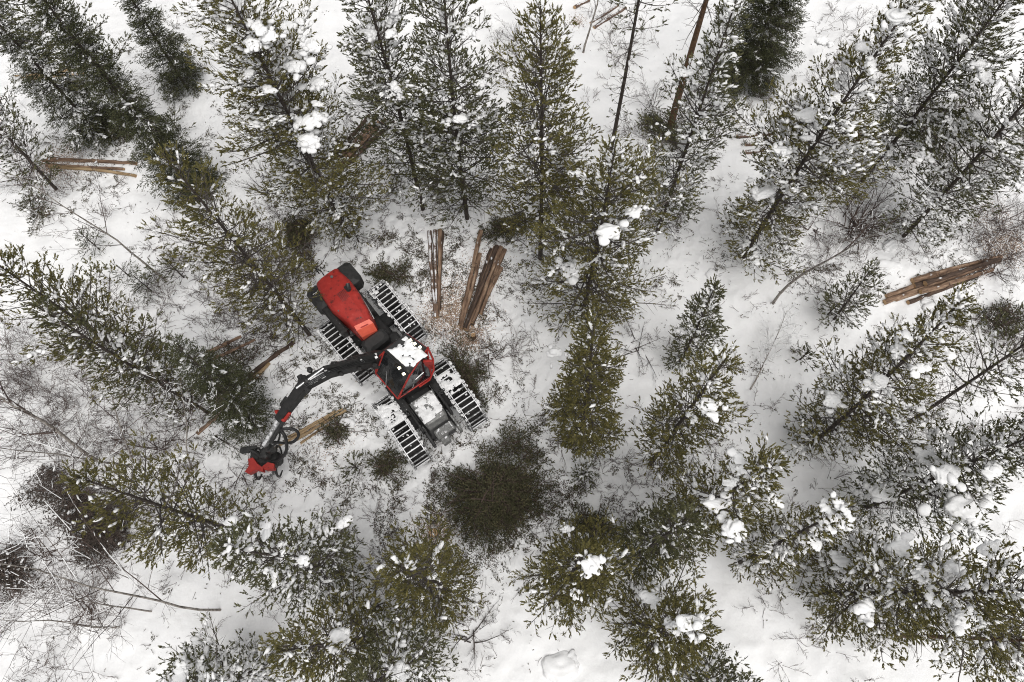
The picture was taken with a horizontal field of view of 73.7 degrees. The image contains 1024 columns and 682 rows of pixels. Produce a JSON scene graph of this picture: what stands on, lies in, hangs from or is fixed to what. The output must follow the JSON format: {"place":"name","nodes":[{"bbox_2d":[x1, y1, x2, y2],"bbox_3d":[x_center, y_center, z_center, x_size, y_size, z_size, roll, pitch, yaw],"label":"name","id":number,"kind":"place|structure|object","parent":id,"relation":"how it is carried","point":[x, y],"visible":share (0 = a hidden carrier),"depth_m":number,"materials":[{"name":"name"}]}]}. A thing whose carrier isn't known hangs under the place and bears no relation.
{"place":"outdoors","nodes":[
{"label":"outdoors","id":0,"kind":"place"},
{"bbox_2d":[0,0,1023,681],"bbox_3d":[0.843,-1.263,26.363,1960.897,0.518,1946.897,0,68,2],"label":"snow ground","id":1,"kind":"structure","parent":0,"point":[750,634],"depth_m":25.68,"materials":[{"name":"snow"}]},
{"bbox_2d":[0,525,39,603],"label":"bush","id":2,"kind":"object","parent":1,"relation":"on","point":[8,576],"visible":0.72,"depth_m":22.94,"materials":[{"name":"plant"}]},
{"bbox_2d":[0,130,46,198],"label":"bare bush","id":3,"kind":"object","parent":1,"relation":"on","point":[4,176],"visible":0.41,"depth_m":28.98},
{"bbox_2d":[0,77,61,196],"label":"pine tree","id":4,"kind":"object","parent":1,"relation":"on","point":[42,156],"visible":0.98,"depth_m":27.11,"materials":[{"name":"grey plant"}]},
{"bbox_2d":[7,186,54,236],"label":"brush pile","id":5,"kind":"object","parent":1,"relation":"on","point":[27,199],"visible":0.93,"depth_m":28.59,"materials":[{"name":"plant"}]},
{"bbox_2d":[0,513,87,597],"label":"bare bush","id":6,"kind":"object","parent":1,"relation":"on","point":[40,549],"visible":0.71,"depth_m":23.10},
{"bbox_2d":[0,307,97,466],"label":"birch tree","id":7,"kind":"object","parent":1,"relation":"on","point":[59,432],"visible":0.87,"depth_m":21.37,"materials":[{"name":"grey plant"}]},
{"bbox_2d":[0,0,124,164],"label":"spruce tree","id":8,"kind":"object","parent":1,"relation":"on","point":[75,110],"visible":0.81,"depth_m":27.22,"materials":[{"name":"green plant"}]},
{"bbox_2d":[0,562,133,681],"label":"birch tree","id":9,"kind":"object","parent":1,"relation":"on","point":[104,627],"visible":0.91,"depth_m":18.56,"materials":[{"name":"grey plant"}]},
{"bbox_2d":[0,388,144,503],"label":"birch tree","id":10,"kind":"object","parent":1,"relation":"on","point":[78,457],"visible":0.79,"depth_m":19.74,"materials":[{"name":"grey plant"}]},
{"bbox_2d":[0,557,151,679],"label":"bare sapling","id":11,"kind":"object","parent":1,"relation":"on","point":[105,604],"visible":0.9,"depth_m":19.08,"materials":[{"name":"grey wood"}]},
{"bbox_2d":[3,455,153,575],"bbox_3d":[-14.973,5.748,23.410,5.056,1.236,3.197,23,71,11],"label":"bush","id":12,"kind":"object","parent":1,"relation":"on","point":[78,503],"visible":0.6,"depth_m":23.38,"materials":[{"name":"plant"}]},
{"bbox_2d":[0,122,166,280],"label":"birch tree","id":13,"kind":"object","parent":1,"relation":"on","point":[118,241],"visible":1,"depth_m":23.40,"materials":[{"name":"grey plant"}]},
{"bbox_2d":[0,0,173,131],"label":"pine tree","id":14,"kind":"object","parent":1,"relation":"on","point":[33,28],"visible":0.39,"depth_m":24.25,"materials":[{"name":"green plant"}]},
{"bbox_2d":[41,157,137,164],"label":"log","id":15,"kind":"object","parent":1,"relation":"on","point":[84,160],"visible":0.83,"depth_m":29.36,"materials":[{"name":"brown wood"}]},
{"bbox_2d":[48,164,136,177],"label":"log","id":16,"kind":"object","parent":1,"relation":"on","point":[95,169],"visible":0.93,"depth_m":29.19,"materials":[{"name":"brown wood"}]},
{"bbox_2d":[73,225,112,259],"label":"spruce sapling","id":17,"kind":"object","parent":1,"relation":"on","point":[87,239],"visible":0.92,"depth_m":27.53,"materials":[{"name":"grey plant"}]},
{"bbox_2d":[0,243,209,416],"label":"pine tree","id":18,"kind":"object","parent":1,"relation":"on","point":[79,296],"visible":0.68,"depth_m":19.28,"materials":[{"name":"green plant"}]},
{"bbox_2d":[0,452,220,679],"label":"birch tree","id":19,"kind":"object","parent":1,"relation":"on","point":[144,596],"visible":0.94,"depth_m":17.30,"materials":[{"name":"grey plant"}]},
{"bbox_2d":[93,115,134,145],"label":"brush pile","id":20,"kind":"object","parent":1,"relation":"on","point":[113,137],"visible":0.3,"depth_m":29.73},
{"bbox_2d":[49,338,180,459],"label":"birch tree","id":21,"kind":"object","parent":1,"relation":"on","point":[128,448],"visible":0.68,"depth_m":22.30,"materials":[{"name":"grey plant"}]},
{"bbox_2d":[20,288,210,430],"bbox_3d":[-11.332,0.788,20.770,2.488,9.625,3.123,0,68,2],"label":"pine tree","id":22,"kind":"object","parent":1,"relation":"on","point":[102,335],"visible":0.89,"depth_m":19.87,"materials":[{"name":"green plant"}]},
{"bbox_2d":[23,0,229,222],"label":"spruce tree","id":23,"kind":"object","parent":1,"relation":"on","point":[146,120],"visible":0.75,"depth_m":23.43,"materials":[{"name":"green plant"}]},
{"bbox_2d":[124,267,161,306],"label":"spruce sapling","id":24,"kind":"object","parent":1,"relation":"on","point":[138,283],"visible":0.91,"depth_m":26.54,"materials":[{"name":"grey plant"}]},
{"bbox_2d":[113,0,206,104],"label":"spruce tree","id":25,"kind":"object","parent":1,"relation":"on","point":[174,72],"visible":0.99,"depth_m":28.82,"materials":[{"name":"green plant"}]},
{"bbox_2d":[54,426,275,579],"bbox_3d":[-8.688,4.750,18.777,4.123,10.265,3.451,0,68,2],"label":"pine tree","id":26,"kind":"object","parent":1,"relation":"on","point":[157,536],"visible":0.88,"depth_m":17.39,"materials":[{"name":"green plant"}]},
{"bbox_2d":[139,245,195,284],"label":"pine sapling","id":27,"kind":"object","parent":1,"relation":"on","point":[164,271],"visible":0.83,"depth_m":26.35,"materials":[{"name":"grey plant"}]},
{"bbox_2d":[116,356,252,468],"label":"bare sapling","id":28,"kind":"object","parent":1,"relation":"on","point":[187,432],"visible":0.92,"depth_m":20.90,"materials":[{"name":"grey wood"}]},
{"bbox_2d":[163,330,281,443],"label":"spruce tree","id":29,"kind":"object","parent":1,"relation":"on","point":[220,377],"visible":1,"depth_m":22.19,"materials":[{"name":"green plant"}]},
{"bbox_2d":[201,425,245,459],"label":"spruce sapling","id":30,"kind":"object","parent":1,"relation":"on","point":[224,441],"visible":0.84,"depth_m":24.08,"materials":[{"name":"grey plant"}]},
{"bbox_2d":[181,339,267,406],"bbox_3d":[-10.584,1.062,24.967,2.657,1.701,3.467,36,73,15],"label":"brush pile","id":31,"kind":"object","parent":1,"relation":"on","point":[244,356],"visible":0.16,"depth_m":25.65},
{"bbox_2d":[136,140,322,355],"bbox_3d":[-8.122,-2.392,20.957,4.349,11.407,3.702,0,68,2],"label":"pine tree","id":32,"kind":"object","parent":1,"relation":"on","point":[238,240],"visible":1,"depth_m":19.85,"materials":[{"name":"green plant"}]},
{"bbox_2d":[156,612,308,681],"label":"pine tree","id":33,"kind":"object","parent":1,"relation":"on","point":[186,663],"visible":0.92,"depth_m":18.54,"materials":[{"name":"green plant"}]},
{"bbox_2d":[170,0,340,176],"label":"pine tree","id":34,"kind":"object","parent":1,"relation":"on","point":[203,17],"visible":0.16,"depth_m":21.95,"materials":[{"name":"green plant"}]},
{"bbox_2d":[183,0,392,260],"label":"pine tree","id":35,"kind":"object","parent":1,"relation":"on","point":[297,64],"visible":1,"depth_m":20.09,"materials":[{"name":"green plant"}]},
{"bbox_2d":[205,500,371,623],"bbox_3d":[-5.702,5.976,18.143,3.458,10.260,2.986,0,68,2],"label":"pine tree","id":36,"kind":"object","parent":1,"relation":"on","point":[293,564],"visible":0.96,"depth_m":17.18,"materials":[{"name":"green plant"}]},
{"bbox_2d":[275,201,328,279],"bbox_3d":[-8.498,-3.913,27.216,2.127,1.068,3.498,-12,68,-3],"label":"branch pile","id":37,"kind":"object","parent":1,"relation":"on","point":[293,232],"visible":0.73,"depth_m":27.32,"materials":[{"name":"plant"}]},
{"bbox_2d":[258,561,402,681],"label":"pine tree","id":38,"kind":"object","parent":1,"relation":"on","point":[339,640],"visible":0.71,"depth_m":16.27,"materials":[{"name":"green plant"}]},
{"bbox_2d":[315,405,364,448],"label":"brush pile","id":39,"kind":"object","parent":1,"relation":"on","point":[334,434],"visible":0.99,"depth_m":24.58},
{"bbox_2d":[333,450,374,489],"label":"pine sapling","id":40,"kind":"object","parent":1,"relation":"on","point":[352,464],"visible":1,"depth_m":23.74,"materials":[{"name":"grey plant"}]},
{"bbox_2d":[240,263,487,479],"bbox_3d":[-5.024,0.720,23.470,8.342,4.311,7.671,0,68,2],"label":"forest harvester","id":41,"kind":"object","parent":1,"relation":"on","point":[404,368],"visible":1,"depth_m":23.58,"materials":[{"name":"red metal"}]},
{"bbox_2d":[359,439,416,486],"bbox_3d":[-4.379,4.359,24.016,1.634,0.669,2.112,-37,72,-12],"label":"brush pile","id":42,"kind":"object","parent":1,"relation":"on","point":[383,467],"visible":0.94,"depth_m":24.06,"materials":[{"name":"plant"}]},
{"bbox_2d":[361,253,416,290],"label":"brush pile","id":43,"kind":"object","parent":1,"relation":"on","point":[383,275],"visible":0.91,"depth_m":26.71,"materials":[{"name":"plant"}]},
{"bbox_2d":[339,599,458,681],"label":"pine tree","id":44,"kind":"object","parent":1,"relation":"on","point":[405,667],"visible":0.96,"depth_m":16.77,"materials":[{"name":"green plant"}]},
{"bbox_2d":[336,0,469,215],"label":"pine tree","id":45,"kind":"object","parent":1,"relation":"on","point":[370,33],"visible":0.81,"depth_m":21.11,"materials":[{"name":"green plant"}]},
{"bbox_2d":[363,503,486,641],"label":"pine tree","id":46,"kind":"object","parent":1,"relation":"on","point":[412,568],"visible":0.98,"depth_m":16.74,"materials":[{"name":"green plant"}]},
{"bbox_2d":[427,230,436,317],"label":"log","id":47,"kind":"object","parent":1,"relation":"on","point":[429,237],"visible":1,"depth_m":27.06,"materials":[{"name":"brown wood"}]},
{"bbox_2d":[433,229,436,305],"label":"log","id":48,"kind":"object","parent":1,"relation":"on","point":[435,256],"visible":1,"depth_m":27.10,"materials":[{"name":"brown wood"}]},
{"bbox_2d":[436,229,441,317],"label":"log","id":49,"kind":"object","parent":1,"relation":"on","point":[439,243],"visible":0.99,"depth_m":26.90,"materials":[{"name":"brown wood"}]},
{"bbox_2d":[367,0,524,229],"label":"pine tree","id":50,"kind":"object","parent":1,"relation":"on","point":[460,120],"visible":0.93,"depth_m":21.27,"materials":[{"name":"green plant"}]},
{"bbox_2d":[437,326,495,411],"bbox_3d":[-1.623,1.095,25.033,1.843,1.047,3.392,-22,69,-7],"label":"brush pile","id":51,"kind":"object","parent":1,"relation":"on","point":[464,374],"visible":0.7,"depth_m":25.21,"materials":[{"name":"plant"}]},
{"bbox_2d":[458,229,482,325],"bbox_3d":[-1.629,-2.532,26.863,0.205,0.203,4.213,9,69,5],"label":"log","id":52,"kind":"object","parent":1,"relation":"on","point":[475,253],"visible":1,"depth_m":26.82,"materials":[{"name":"brown wood"}]},
{"bbox_2d":[460,252,481,328],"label":"log","id":53,"kind":"object","parent":1,"relation":"on","point":[478,259],"visible":1,"depth_m":26.68,"materials":[{"name":"brown wood"}]},
{"bbox_2d":[465,246,493,330],"bbox_3d":[-1.209,-2.082,26.587,0.206,0.209,3.731,15,71,8],"label":"log","id":54,"kind":"object","parent":1,"relation":"on","point":[467,329],"visible":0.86,"depth_m":26.67,"materials":[{"name":"brown wood"}]},
{"bbox_2d":[464,245,498,328],"bbox_3d":[-1.183,-2.126,26.492,0.203,0.211,3.709,17,71,8],"label":"log","id":55,"kind":"object","parent":54,"relation":"on","point":[489,266],"visible":1,"depth_m":26.45,"materials":[{"name":"brown wood"}]},
{"bbox_2d":[440,593,520,677],"bbox_3d":[-0.967,9.458,21.886,2.386,0.868,2.150,-25,70,-8],"label":"bare bush","id":56,"kind":"object","parent":1,"relation":"on","point":[465,639],"visible":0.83,"depth_m":21.98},
{"bbox_2d":[470,248,503,326],"bbox_3d":[-0.935,-2.118,26.692,0.184,0.194,3.491,18,71,9],"label":"log","id":57,"kind":"object","parent":1,"relation":"on","point":[472,324],"visible":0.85,"depth_m":26.37,"materials":[{"name":"brown wood"}]},
{"bbox_2d":[471,246,502,322],"bbox_3d":[-0.973,-2.215,26.565,0.188,0.188,3.425,17,71,8],"label":"log","id":58,"kind":"object","parent":57,"relation":"on","point":[497,256],"visible":1,"depth_m":26.54,"materials":[{"name":"brown wood"}]},
{"bbox_2d":[479,248,506,314],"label":"log","id":59,"kind":"object","parent":1,"relation":"on","point":[503,253],"visible":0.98,"depth_m":26.76,"materials":[{"name":"brown wood"}]},
{"bbox_2d":[426,439,570,560],"bbox_3d":[-0.341,5.058,23.014,4.902,1.645,3.851,-25,69,-8],"label":"brush pile","id":60,"kind":"object","parent":1,"relation":"on","point":[507,488],"visible":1,"depth_m":22.93,"materials":[{"name":"plant"}]},
{"bbox_2d":[473,209,536,245],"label":"brush pile","id":61,"kind":"object","parent":1,"relation":"on","point":[495,226],"visible":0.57,"depth_m":27.38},
{"bbox_2d":[0,0,1022,679],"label":"needle litter","id":62,"kind":"object","parent":1,"relation":"on","point":[404,294],"visible":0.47,"depth_m":25.55,"materials":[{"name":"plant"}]},
{"bbox_2d":[0,0,1023,681],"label":"undergrowth","id":63,"kind":"object","parent":1,"relation":"on","point":[226,312],"visible":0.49,"depth_m":25.26,"materials":[{"name":"plant"}]},
{"bbox_2d":[482,412,554,477],"bbox_3d":[0.341,3.523,24.089,2.750,0.896,2.135,20,70,10],"label":"brush pile","id":64,"kind":"object","parent":1,"relation":"on","point":[510,440],"visible":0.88,"depth_m":24.05,"materials":[{"name":"plant"}]},
{"bbox_2d":[14,12,1023,548],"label":"wood chips","id":65,"kind":"object","parent":1,"relation":"on","point":[456,304],"visible":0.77,"depth_m":26.47,"materials":[{"name":"wood"}]},
{"bbox_2d":[474,0,609,259],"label":"pine tree","id":66,"kind":"object","parent":1,"relation":"on","point":[561,150],"visible":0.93,"depth_m":19.69,"materials":[{"name":"green plant"}]},
{"bbox_2d":[541,649,579,681],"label":"snow mound","id":67,"kind":"object","parent":1,"relation":"on","point":[561,666],"visible":1,"depth_m":21.48,"materials":[{"name":"snow"}]},
{"bbox_2d":[508,506,641,640],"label":"pine tree","id":68,"kind":"object","parent":1,"relation":"on","point":[579,581],"visible":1,"depth_m":17.07,"materials":[{"name":"green plant"}]},
{"bbox_2d":[537,305,629,462],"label":"pine tree","id":69,"kind":"object","parent":1,"relation":"on","point":[602,422],"visible":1,"depth_m":18.17,"materials":[{"name":"green plant"}]},
{"bbox_2d":[570,457,598,496],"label":"pine sapling","id":70,"kind":"object","parent":1,"relation":"on","point":[581,468],"visible":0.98,"depth_m":23.31,"materials":[{"name":"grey plant"}]},
{"bbox_2d":[556,494,623,544],"bbox_3d":[2.669,5.962,22.890,2.342,1.035,1.713,0,68,2],"label":"brush pile","id":71,"kind":"object","parent":1,"relation":"on","point":[593,515],"visible":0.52,"depth_m":22.96,"materials":[{"name":"plant"}]},
{"bbox_2d":[507,131,700,368],"bbox_3d":[2.997,-3.034,21.538,5.701,10.789,6.052,-12,68,-3],"label":"pine tree","id":72,"kind":"object","parent":1,"relation":"on","point":[575,266],"visible":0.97,"depth_m":20.35,"materials":[{"name":"green plant"}]},
{"bbox_2d":[599,315,672,387],"bbox_3d":[4.743,0.148,25.309,2.490,1.211,2.263,29,72,13],"label":"bare bush","id":73,"kind":"object","parent":1,"relation":"on","point":[641,348],"visible":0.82,"depth_m":25.38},
{"bbox_2d":[603,0,677,150],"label":"pine tree","id":74,"kind":"object","parent":1,"relation":"on","point":[637,3],"visible":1,"depth_m":23.73,"materials":[{"name":"green plant"}]},
{"bbox_2d":[624,106,686,148],"bbox_3d":[6.156,-9.243,28.997,2.828,0.929,1.832,29,72,12],"label":"brush pile","id":75,"kind":"object","parent":1,"relation":"on","point":[653,113],"visible":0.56,"depth_m":28.86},
{"bbox_2d":[596,541,722,681],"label":"pine tree","id":76,"kind":"object","parent":1,"relation":"on","point":[683,623],"visible":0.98,"depth_m":16.29,"materials":[{"name":"green plant"}]},
{"bbox_2d":[605,491,724,599],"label":"pine tree","id":77,"kind":"object","parent":1,"relation":"on","point":[651,521],"visible":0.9,"depth_m":17.44,"materials":[{"name":"green plant"}]},
{"bbox_2d":[626,340,752,486],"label":"pine tree","id":78,"kind":"object","parent":1,"relation":"on","point":[705,404],"visible":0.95,"depth_m":17.37,"materials":[{"name":"green plant"}]},
{"bbox_2d":[633,0,753,242],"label":"pine tree","id":79,"kind":"object","parent":1,"relation":"on","point":[720,102],"visible":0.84,"depth_m":20.98,"materials":[{"name":"green plant"}]},
{"bbox_2d":[667,0,721,129],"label":"pine tree","id":80,"kind":"object","parent":1,"relation":"on","point":[699,21],"visible":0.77,"depth_m":24.36,"materials":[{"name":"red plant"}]},
{"bbox_2d":[661,273,731,371],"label":"pine tree","id":81,"kind":"object","parent":1,"relation":"on","point":[699,319],"visible":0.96,"depth_m":22.19,"materials":[{"name":"green plant"}]},
{"bbox_2d":[660,642,763,681],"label":"pine tree","id":82,"kind":"object","parent":1,"relation":"on","point":[711,670],"visible":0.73,"depth_m":17.66,"materials":[{"name":"green plant"}]},
{"bbox_2d":[655,431,792,579],"bbox_3d":[5.331,4.454,18.441,3.418,10.264,3.224,-31,70,-10],"label":"pine tree","id":83,"kind":"object","parent":1,"relation":"on","point":[713,506],"visible":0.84,"depth_m":16.04,"materials":[{"name":"green plant"}]},
{"bbox_2d":[695,0,809,113],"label":"spruce tree","id":84,"kind":"object","parent":1,"relation":"on","point":[760,53],"visible":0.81,"depth_m":27.46,"materials":[{"name":"green plant"}]},
{"bbox_2d":[750,301,808,389],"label":"bare sapling","id":85,"kind":"object","parent":1,"relation":"on","point":[772,343],"visible":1,"depth_m":24.41,"materials":[{"name":"plant"}]},
{"bbox_2d":[721,491,859,601],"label":"pine tree","id":86,"kind":"object","parent":1,"relation":"on","point":[769,552],"visible":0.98,"depth_m":17.93,"materials":[{"name":"green plant"}]},
{"bbox_2d":[716,0,942,284],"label":"pine tree","id":87,"kind":"object","parent":1,"relation":"on","point":[800,117],"visible":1,"depth_m":19.98,"materials":[{"name":"green plant"}]},
{"bbox_2d":[818,257,887,331],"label":"pine tree","id":88,"kind":"object","parent":1,"relation":"on","point":[836,295],"visible":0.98,"depth_m":23.84,"materials":[{"name":"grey plant"}]},
{"bbox_2d":[772,178,942,303],"bbox_3d":[10.107,-1.991,21.301,2.046,9.232,3.335,32,73,14],"label":"birch tree","id":89,"kind":"object","parent":1,"relation":"on","point":[801,275],"visible":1,"depth_m":19.97,"materials":[{"name":"grey plant"}]},
{"bbox_2d":[804,164,914,267],"bbox_3d":[13.700,-4.910,26.311,4.578,2.270,3.749,-32,71,-10],"label":"bare bush","id":90,"kind":"object","parent":1,"relation":"on","point":[855,223],"visible":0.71,"depth_m":26.70,"materials":[{"name":"plant"}]},
{"bbox_2d":[779,281,982,467],"bbox_3d":[10.249,1.459,19.267,4.157,10.780,3.895,0,68,2],"label":"pine tree","id":91,"kind":"object","parent":1,"relation":"on","point":[904,346],"visible":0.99,"depth_m":18.70,"materials":[{"name":"green plant"}]},
{"bbox_2d":[876,257,901,273],"bbox_3d":[14.582,-2.931,26.490,0.993,0.344,0.743,0,68,2],"label":"snow mound","id":92,"kind":"object","parent":1,"relation":"on","point":[892,265],"visible":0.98,"depth_m":26.36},
{"bbox_2d":[896,292,918,301],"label":"log","id":93,"kind":"object","parent":1,"relation":"on","point":[914,294],"visible":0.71,"depth_m":25.97,"materials":[{"name":"brown wood"}]},
{"bbox_2d":[918,268,993,293],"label":"log","id":94,"kind":"object","parent":93,"relation":"on","point":[939,286],"visible":0.91,"depth_m":25.90,"materials":[{"name":"brown wood"}]},
{"bbox_2d":[793,509,1023,670],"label":"pine tree","id":95,"kind":"object","parent":1,"relation":"on","point":[924,587],"visible":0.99,"depth_m":16.10,"materials":[{"name":"green plant"}]},
{"bbox_2d":[816,405,1023,550],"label":"pine tree","id":96,"kind":"object","parent":1,"relation":"on","point":[963,505],"visible":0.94,"depth_m":17.88,"materials":[{"name":"green plant"}]},
{"bbox_2d":[840,0,1023,198],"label":"pine tree","id":97,"kind":"object","parent":1,"relation":"on","point":[989,11],"visible":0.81,"depth_m":22.41,"materials":[{"name":"green plant"}]},
{"bbox_2d":[883,266,986,304],"bbox_3d":[16.212,-2.190,26.142,4.436,0.234,0.246,-19,69,-6],"label":"log","id":98,"kind":"object","parent":1,"relation":"on","point":[888,300],"visible":0.79,"depth_m":25.96,"materials":[{"name":"brown wood"}]},
{"bbox_2d":[877,66,1023,257],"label":"pine tree","id":99,"kind":"object","parent":1,"relation":"on","point":[1015,158],"visible":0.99,"depth_m":22.59,"materials":[{"name":"green plant"}]},
{"bbox_2d":[887,576,1023,681],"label":"pine tree","id":100,"kind":"object","parent":1,"relation":"on","point":[981,654],"visible":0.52,"depth_m":16.99,"materials":[{"name":"green plant"}]},
{"bbox_2d":[910,255,1002,282],"bbox_3d":[17.190,-2.829,26.397,3.903,0.250,0.266,-15,68,-7],"label":"log","id":101,"kind":"object","parent":1,"relation":"on","point":[931,274],"visible":0.87,"depth_m":26.24,"materials":[{"name":"brown wood"}]},
{"bbox_2d":[912,257,1002,288],"bbox_3d":[17.154,-2.597,26.299,3.861,0.259,0.266,-16,68,-7],"label":"log","id":102,"kind":"object","parent":1,"relation":"on","point":[918,284],"visible":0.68,"depth_m":26.01,"materials":[{"name":"brown wood"}]},
{"bbox_2d":[923,258,999,285],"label":"log","id":103,"kind":"object","parent":102,"relation":"on","point":[943,277],"visible":0.96,"depth_m":25.99,"materials":[{"name":"brown wood"}]},
{"bbox_2d":[905,302,1023,433],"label":"pine tree","id":104,"kind":"object","parent":1,"relation":"on","point":[1006,384],"visible":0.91,"depth_m":19.02,"materials":[{"name":"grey plant"}]},
{"bbox_2d":[968,296,1023,342],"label":"branch pile","id":105,"kind":"object","parent":1,"relation":"on","point":[1016,317],"visible":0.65,"depth_m":25.37,"materials":[{"name":"plant"}]},
{"bbox_2d":[970,228,1023,291],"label":"bare bush","id":106,"kind":"object","parent":1,"relation":"on","point":[996,273],"visible":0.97,"depth_m":26.11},
{"bbox_2d":[980,287,1023,353],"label":"bare bush","id":107,"kind":"object","parent":1,"relation":"on","point":[990,323],"visible":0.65,"depth_m":25.23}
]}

